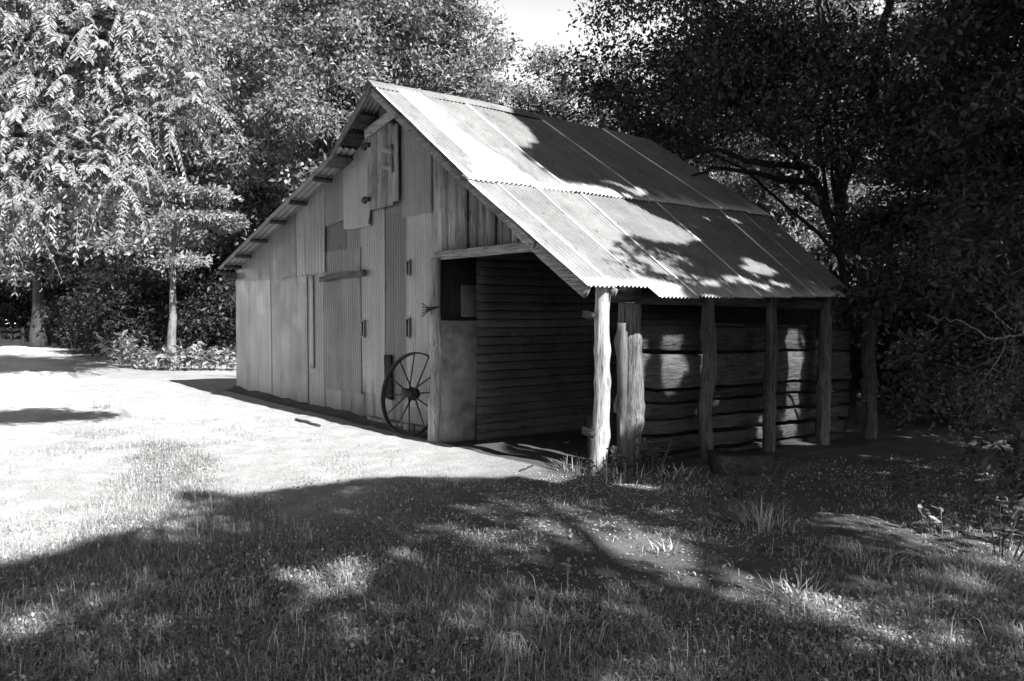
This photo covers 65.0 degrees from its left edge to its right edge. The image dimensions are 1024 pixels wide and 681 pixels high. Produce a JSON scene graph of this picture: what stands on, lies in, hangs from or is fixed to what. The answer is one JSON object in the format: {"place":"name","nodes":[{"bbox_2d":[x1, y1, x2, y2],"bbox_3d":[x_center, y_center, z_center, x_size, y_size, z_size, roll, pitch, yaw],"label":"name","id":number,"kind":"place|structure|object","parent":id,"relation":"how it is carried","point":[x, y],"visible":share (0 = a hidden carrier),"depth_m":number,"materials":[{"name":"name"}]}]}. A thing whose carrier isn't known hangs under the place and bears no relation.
{"place":"outdoors","nodes":[
{"label":"outdoors","id":0,"kind":"place"},
{"bbox_2d":[0,0,914,323],"label":"sky","id":1,"kind":"structure","parent":0,"point":[535,21],"materials":[{"name":"white"}]},
{"bbox_2d":[0,327,1023,680],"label":"ground","id":2,"kind":"structure","parent":0,"point":[502,457],"depth_m":6.86,"materials":[{"name":"soil"}]},
{"bbox_2d":[0,324,50,346],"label":"rail fence","id":3,"kind":"object","parent":2,"relation":"on","point":[23,340],"visible":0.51,"depth_m":33.44,"materials":[{"name":"grey wood"}]},
{"bbox_2d":[0,267,72,339],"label":"understorey shrub","id":4,"kind":"object","parent":2,"relation":"on","point":[12,309],"visible":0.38,"depth_m":39.97,"materials":[{"name":"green plant"}]},
{"bbox_2d":[2,266,76,338],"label":"understorey shrub","id":5,"kind":"object","parent":2,"relation":"on","point":[50,279],"visible":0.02,"depth_m":44.97,"materials":[{"name":"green plant"}]},
{"bbox_2d":[0,336,82,478],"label":"gravel drive","id":6,"kind":"structure","parent":2,"relation":"on","point":[35,382],"depth_m":15.25,"materials":[{"name":"white gravel"}]},
{"bbox_2d":[0,191,102,335],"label":"broadleaf tree","id":7,"kind":"object","parent":2,"relation":"on","point":[14,288],"visible":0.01,"depth_m":39.81,"materials":[{"name":"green plant"}]},
{"bbox_2d":[19,277,86,346],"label":"understorey shrub","id":8,"kind":"object","parent":2,"relation":"on","point":[54,294],"visible":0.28,"depth_m":33.33,"materials":[{"name":"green plant"}]},
{"bbox_2d":[0,0,113,346],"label":"broadleaf tree","id":9,"kind":"object","parent":2,"relation":"on","point":[38,336],"visible":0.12,"depth_m":32.66,"materials":[{"name":"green plant"}]},
{"bbox_2d":[43,276,130,353],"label":"understorey shrub","id":10,"kind":"object","parent":2,"relation":"on","point":[75,332],"visible":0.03,"depth_m":27.97,"materials":[{"name":"grey plant"}]},
{"bbox_2d":[50,262,128,341],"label":"understorey shrub","id":11,"kind":"object","parent":2,"relation":"on","point":[82,282],"visible":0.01,"depth_m":33.30,"materials":[{"name":"grey plant"}]},
{"bbox_2d":[85,401,123,410],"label":"grass tuft","id":12,"kind":"object","parent":2,"relation":"on","point":[93,404],"visible":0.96,"depth_m":13.28,"materials":[{"name":"plant"}]},
{"bbox_2d":[93,329,147,363],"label":"weed plant","id":13,"kind":"object","parent":2,"relation":"on","point":[132,337],"visible":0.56,"depth_m":23.38,"materials":[{"name":"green plant"}]},
{"bbox_2d":[97,335,148,367],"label":"weed plant","id":14,"kind":"object","parent":2,"relation":"on","point":[125,351],"visible":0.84,"depth_m":21.94,"materials":[{"name":"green plant"}]},
{"bbox_2d":[56,266,212,362],"bbox_3d":[-11.361,-0.768,25.175,4.384,3.154,4.092,0,2,5],"label":"understorey shrub","id":15,"kind":"object","parent":2,"relation":"on","point":[121,310],"visible":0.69,"depth_m":24.27,"materials":[{"name":"grey plant"}]},
{"bbox_2d":[0,0,279,295],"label":"feathery tree","id":16,"kind":"object","parent":2,"relation":"on","point":[47,43],"visible":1,"depth_m":17.28,"materials":[{"name":"grey plant"}]},
{"bbox_2d":[7,0,275,286],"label":"broadleaf tree","id":17,"kind":"object","parent":2,"relation":"on","point":[71,244],"visible":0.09,"depth_m":30.72,"materials":[{"name":"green plant"}]},
{"bbox_2d":[124,345,179,369],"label":"weed plant","id":18,"kind":"object","parent":2,"relation":"on","point":[139,360],"visible":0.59,"depth_m":21.64,"materials":[{"name":"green plant"}]},
{"bbox_2d":[157,331,166,354],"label":"weed plant","id":19,"kind":"object","parent":2,"relation":"on","point":[158,349],"visible":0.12,"depth_m":24.26,"materials":[{"name":"grey plant"}]},
{"bbox_2d":[136,346,192,369],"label":"weed plant","id":20,"kind":"object","parent":2,"relation":"on","point":[167,362],"visible":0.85,"depth_m":21.21,"materials":[{"name":"grey plant"}]},
{"bbox_2d":[115,252,235,348],"bbox_3d":[-11.653,-1.281,29.122,5.699,4.100,5.320,1,2,33],"label":"understorey shrub","id":21,"kind":"object","parent":2,"relation":"on","point":[199,270],"visible":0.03,"depth_m":28.54,"materials":[{"name":"grey plant"}]},
{"bbox_2d":[48,0,304,279],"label":"broadleaf tree","id":22,"kind":"object","parent":2,"relation":"on","point":[207,243],"visible":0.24,"depth_m":28.63,"materials":[{"name":"grey plant"}]},
{"bbox_2d":[158,339,214,370],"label":"weed plant","id":23,"kind":"object","parent":2,"relation":"on","point":[189,363],"visible":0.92,"depth_m":21.37,"materials":[{"name":"grey plant"}]},
{"bbox_2d":[169,479,203,488],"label":"grass tuft","id":24,"kind":"object","parent":2,"relation":"on","point":[187,484],"visible":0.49,"depth_m":7.43,"materials":[{"name":"plant"}]},
{"bbox_2d":[111,170,266,366],"bbox_3d":[-9.235,-1.881,22.733,4.549,5.610,2.893,0,2,2],"label":"layered sapling","id":25,"kind":"object","parent":2,"relation":"on","point":[225,221],"visible":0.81,"depth_m":22.40,"materials":[{"name":"grey plant"}]},
{"bbox_2d":[146,268,235,364],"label":"understorey shrub","id":26,"kind":"object","parent":2,"relation":"on","point":[217,302],"visible":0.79,"depth_m":24.18,"materials":[{"name":"grey plant"}]},
{"bbox_2d":[149,245,238,354],"bbox_3d":[-10.291,-1.379,29.859,6.138,4.415,5.729,2,2,41],"label":"understorey shrub","id":27,"kind":"object","parent":2,"relation":"on","point":[218,260],"visible":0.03,"depth_m":28.91,"materials":[{"name":"grey plant"}]},
{"bbox_2d":[181,346,235,370],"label":"weed plant","id":28,"kind":"object","parent":2,"relation":"on","point":[211,360],"visible":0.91,"depth_m":21.62,"materials":[{"name":"grey plant"}]},
{"bbox_2d":[196,346,235,370],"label":"weed plant","id":29,"kind":"object","parent":2,"relation":"on","point":[216,351],"visible":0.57,"depth_m":21.91,"materials":[{"name":"grey plant"}]},
{"bbox_2d":[148,52,283,256],"bbox_3d":[-15.776,-7.304,39.788,9.412,15.560,9.384,2,2,42],"label":"broadleaf tree","id":30,"kind":"object","parent":2,"relation":"on","point":[251,75],"visible":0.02,"depth_m":39.58,"materials":[{"name":"grey plant"}]},
{"bbox_2d":[202,333,235,355],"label":"weed plant","id":31,"kind":"object","parent":2,"relation":"on","point":[223,342],"visible":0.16,"depth_m":25.42,"materials":[{"name":"grey plant"}]},
{"bbox_2d":[201,39,310,234],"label":"broadleaf tree","id":32,"kind":"object","parent":2,"relation":"on","point":[276,162],"visible":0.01,"depth_m":41.75,"materials":[{"name":"grey plant"}]},
{"bbox_2d":[247,53,307,229],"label":"broadleaf tree","id":33,"kind":"object","parent":2,"relation":"on","point":[273,175],"depth_m":43.08,"materials":[{"name":"grey plant"}]},
{"bbox_2d":[270,41,332,214],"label":"broadleaf tree","id":34,"kind":"object","parent":2,"relation":"on","point":[270,183],"depth_m":44.07,"materials":[{"name":"grey plant"}]},
{"bbox_2d":[295,418,320,426],"bbox_3d":[-2.918,1.171,11.471,0.053,0.066,0.654,-2,3,-44],"label":"stick","id":35,"kind":"object","parent":2,"relation":"on","point":[308,422],"visible":1,"depth_m":11.44,"materials":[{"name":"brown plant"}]},
{"bbox_2d":[194,0,487,244],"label":"broadleaf tree","id":36,"kind":"object","parent":2,"relation":"on","point":[315,82],"visible":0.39,"depth_m":24.47,"materials":[{"name":"grey plant"}]},
{"bbox_2d":[287,553,407,597],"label":"grass tuft","id":37,"kind":"object","parent":2,"relation":"on","point":[337,580],"visible":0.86,"depth_m":4.81,"materials":[{"name":"plant"}]},
{"bbox_2d":[221,0,517,206],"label":"broadleaf tree","id":38,"kind":"object","parent":2,"relation":"on","point":[305,10],"visible":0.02,"depth_m":27.18,"materials":[{"name":"grey plant"}]},
{"bbox_2d":[381,352,430,435],"bbox_3d":[-1.308,0.691,10.442,1.090,1.080,0.314,1,2,38],"label":"iron wheel","id":39,"kind":"object","parent":2,"relation":"on","point":[410,393],"visible":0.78,"depth_m":10.48,"materials":[{"name":"black metal"}]},
{"bbox_2d":[279,0,533,195],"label":"broadleaf tree","id":40,"kind":"object","parent":2,"relation":"on","point":[511,46],"visible":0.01,"depth_m":35.70,"materials":[{"name":"grey plant"}]},
{"bbox_2d":[352,0,584,123],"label":"broadleaf tree","id":41,"kind":"object","parent":2,"relation":"on","point":[483,58],"visible":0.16,"depth_m":25.51,"materials":[{"name":"grey plant"}]},
{"bbox_2d":[0,437,1023,680],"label":"clover","id":42,"kind":"object","parent":2,"relation":"on","point":[903,645],"visible":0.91,"depth_m":4.16,"materials":[{"name":"grey plant"}]},
{"bbox_2d":[519,464,533,471],"bbox_3d":[0.150,1.335,8.390,0.037,0.040,0.279,1,2,32],"label":"stick","id":43,"kind":"object","parent":2,"relation":"on","point":[527,467],"visible":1,"depth_m":8.39,"materials":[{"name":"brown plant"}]},
{"bbox_2d":[528,513,565,524],"bbox_3d":[0.279,1.391,6.304,0.026,0.038,0.454,2,2,42],"label":"stick","id":44,"kind":"object","parent":2,"relation":"on","point":[546,516],"visible":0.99,"depth_m":6.29,"materials":[{"name":"wood"}]},
{"bbox_2d":[216,80,879,475],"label":"barn","id":45,"kind":"structure","parent":2,"relation":"on","point":[472,248],"depth_m":10.76,"materials":[{"name":"corrugated metal"},{"name":"grey wood plank"},{"name":"dark wood"}]},
{"bbox_2d":[361,122,398,210],"bbox_3d":[-1.855,-2.429,11.265,0.068,1.132,0.967,-1,2,-39],"label":"loft door","id":46,"kind":"structure","parent":45,"relation":"in","point":[382,147],"depth_m":11.20,"materials":[{"name":"grey wood"}]},
{"bbox_2d":[489,39,618,128],"bbox_3d":[1.146,-5.589,33.705,7.799,12.724,8.429,1,2,23],"label":"broadleaf tree","id":47,"kind":"object","parent":2,"relation":"on","point":[526,91],"visible":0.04,"depth_m":31.61,"materials":[{"name":"grey plant"}]},
{"bbox_2d":[560,557,574,575],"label":"seedling","id":48,"kind":"object","parent":2,"relation":"on","point":[567,565],"visible":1,"depth_m":4.96,"materials":[{"name":"grey plant"}]},
{"bbox_2d":[551,451,607,476],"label":"grass tuft","id":49,"kind":"object","parent":2,"relation":"on","point":[578,463],"visible":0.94,"depth_m":8.23,"materials":[{"name":"plant"}]},
{"bbox_2d":[587,445,624,478],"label":"seedling","id":50,"kind":"object","parent":2,"relation":"on","point":[612,464],"visible":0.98,"depth_m":8.02,"materials":[{"name":"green plant"}]},
{"bbox_2d":[571,112,653,132],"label":"broadleaf tree","id":51,"kind":"object","parent":2,"relation":"on","point":[605,121],"depth_m":42.54,"materials":[{"name":"grey plant"}]},
{"bbox_2d":[581,458,652,483],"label":"grass tuft","id":52,"kind":"object","parent":2,"relation":"on","point":[606,474],"visible":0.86,"depth_m":7.98,"materials":[{"name":"plant"}]},
{"bbox_2d":[621,429,655,472],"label":"seedling","id":53,"kind":"object","parent":2,"relation":"on","point":[643,460],"visible":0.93,"depth_m":8.26,"materials":[{"name":"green plant"}]},
{"bbox_2d":[587,34,702,131],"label":"broadleaf tree","id":54,"kind":"object","parent":2,"relation":"on","point":[616,60],"visible":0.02,"depth_m":42.18,"materials":[{"name":"grey plant"}]},
{"bbox_2d":[271,448,1023,651],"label":"litter","id":55,"kind":"object","parent":2,"relation":"on","point":[669,578],"visible":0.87,"depth_m":6.20,"materials":[{"name":"grey plant"}]},
{"bbox_2d":[635,437,674,474],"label":"seedling","id":56,"kind":"object","parent":2,"relation":"on","point":[652,456],"visible":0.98,"depth_m":8.14,"materials":[{"name":"grey plant"}]},
{"bbox_2d":[644,537,689,556],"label":"grass tuft","id":57,"kind":"object","parent":2,"relation":"on","point":[669,548],"visible":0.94,"depth_m":5.52,"materials":[{"name":"plant"}]},
{"bbox_2d":[654,461,709,479],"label":"grass tuft","id":58,"kind":"object","parent":2,"relation":"on","point":[676,472],"visible":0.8,"depth_m":8.19,"materials":[{"name":"plant"}]},
{"bbox_2d":[638,0,802,175],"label":"broadleaf tree","id":59,"kind":"object","parent":2,"relation":"on","point":[688,101],"depth_m":31.74,"materials":[{"name":"grey plant"}]},
{"bbox_2d":[646,6,823,231],"bbox_3d":[9.527,-5.993,31.359,9.162,13.830,8.478,1,2,28],"label":"broadleaf tree","id":60,"kind":"object","parent":2,"relation":"on","point":[677,106],"visible":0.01,"depth_m":30.70,"materials":[{"name":"grey plant"}]},
{"bbox_2d":[498,0,976,422],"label":"oak tree","id":61,"kind":"object","parent":2,"relation":"on","point":[713,61],"visible":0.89,"depth_m":13.12,"materials":[{"name":"black plant"}]},
{"bbox_2d":[707,449,772,475],"bbox_3d":[2.386,1.301,8.409,0.604,0.274,0.352,0,2,-1],"label":"stone block","id":62,"kind":"object","parent":2,"relation":"on","point":[753,462],"depth_m":8.24,"materials":[{"name":"stone"}]},
{"bbox_2d":[722,459,786,499],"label":"seedling","id":63,"kind":"object","parent":2,"relation":"on","point":[736,483],"visible":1,"depth_m":6.99,"materials":[{"name":"grey plant"}]},
{"bbox_2d":[702,495,808,534],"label":"grass tuft","id":64,"kind":"object","parent":2,"relation":"on","point":[759,519],"visible":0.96,"depth_m":6.12,"materials":[{"name":"plant"}]},
{"bbox_2d":[761,547,783,551],"bbox_3d":[1.785,1.433,5.514,0.155,0.035,0.041,0,2,8],"label":"stick","id":65,"kind":"object","parent":2,"relation":"on","point":[775,549],"visible":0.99,"depth_m":5.50,"materials":[{"name":"black wood"}]},
{"bbox_2d":[740,565,858,610],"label":"grass tuft","id":66,"kind":"object","parent":2,"relation":"on","point":[800,584],"visible":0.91,"depth_m":4.70,"materials":[{"name":"plant"}]},
{"bbox_2d":[697,0,918,263],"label":"broadleaf tree","id":67,"kind":"object","parent":2,"relation":"on","point":[801,205],"visible":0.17,"depth_m":22.88,"materials":[{"name":"grey plant"}]},
{"bbox_2d":[793,221,912,384],"bbox_3d":[9.269,-0.801,20.014,5.729,4.415,6.138,-1,2,-20],"label":"understorey shrub","id":68,"kind":"object","parent":2,"relation":"on","point":[830,262],"visible":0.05,"depth_m":19.79,"materials":[{"name":"black plant"}]},
{"bbox_2d":[734,0,981,227],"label":"broadleaf tree","id":69,"kind":"object","parent":2,"relation":"on","point":[900,9],"visible":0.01,"depth_m":28.08,"materials":[{"name":"black plant"}]},
{"bbox_2d":[826,538,923,576],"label":"grass tuft","id":70,"kind":"object","parent":2,"relation":"on","point":[886,559],"visible":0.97,"depth_m":5.23,"materials":[{"name":"plant"}]},
{"bbox_2d":[831,283,936,412],"bbox_3d":[7.755,0.066,15.578,3.946,2.838,3.683,2,3,45],"label":"understorey shrub","id":71,"kind":"object","parent":2,"relation":"on","point":[859,375],"visible":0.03,"depth_m":15.37,"materials":[{"name":"black plant"}]},
{"bbox_2d":[804,0,1023,518],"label":"thicket","id":72,"kind":"object","parent":2,"relation":"on","point":[969,165],"visible":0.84,"depth_m":8.61,"materials":[{"name":"black plant"}]},
{"bbox_2d":[833,253,1000,427],"bbox_3d":[7.648,-0.024,14.214,4.384,3.154,4.092,0,2,-12],"label":"understorey shrub","id":73,"kind":"object","parent":2,"relation":"on","point":[884,345],"visible":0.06,"depth_m":13.55,"materials":[{"name":"black plant"}]},
{"bbox_2d":[838,199,1016,299],"bbox_3d":[11.414,-1.063,19.714,7.014,5.046,6.548,0,2,13],"label":"understorey shrub","id":74,"kind":"object","parent":2,"relation":"on","point":[900,253],"depth_m":19.09,"materials":[{"name":"black plant"}]},
{"bbox_2d":[850,0,1022,210],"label":"broadleaf tree","id":75,"kind":"object","parent":2,"relation":"on","point":[916,26],"visible":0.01,"depth_m":26.20,"materials":[{"name":"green plant"}]},
{"bbox_2d":[861,251,1015,433],"bbox_3d":[7.706,0.035,12.696,4.092,3.154,4.384,1,2,37],"label":"understorey shrub","id":76,"kind":"object","parent":2,"relation":"on","point":[940,330],"visible":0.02,"depth_m":12.74,"materials":[{"name":"black plant"}]},
{"bbox_2d":[917,504,963,534],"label":"seedling","id":77,"kind":"object","parent":2,"relation":"on","point":[946,525],"visible":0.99,"depth_m":6.07,"materials":[{"name":"grey plant"}]},
{"bbox_2d":[865,53,1023,450],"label":"vine tangle","id":78,"kind":"object","parent":2,"relation":"on","point":[959,375],"visible":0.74,"depth_m":7.40,"materials":[{"name":"black plant"}]},
{"bbox_2d":[914,539,1023,590],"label":"grass tuft","id":79,"kind":"object","parent":2,"relation":"on","point":[991,578],"visible":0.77,"depth_m":5.01,"materials":[{"name":"plant"}]},
{"bbox_2d":[943,474,1004,520],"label":"seedling","id":80,"kind":"object","parent":2,"relation":"on","point":[986,504],"visible":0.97,"depth_m":6.60,"materials":[{"name":"grey plant"}]},
{"bbox_2d":[984,502,1023,560],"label":"seedling","id":81,"kind":"object","parent":2,"relation":"on","point":[1014,517],"visible":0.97,"depth_m":5.36,"materials":[{"name":"grey plant"}]},
{"bbox_2d":[0,413,1023,680],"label":"grass","id":82,"kind":"structure","parent":0,"point":[194,531],"depth_m":4.37,"materials":[{"name":"plant"}]},
{"bbox_2d":[0,379,1023,651],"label":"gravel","id":83,"kind":"structure","parent":0,"point":[546,513],"depth_m":6.75,"materials":[{"name":"grey gravel"}]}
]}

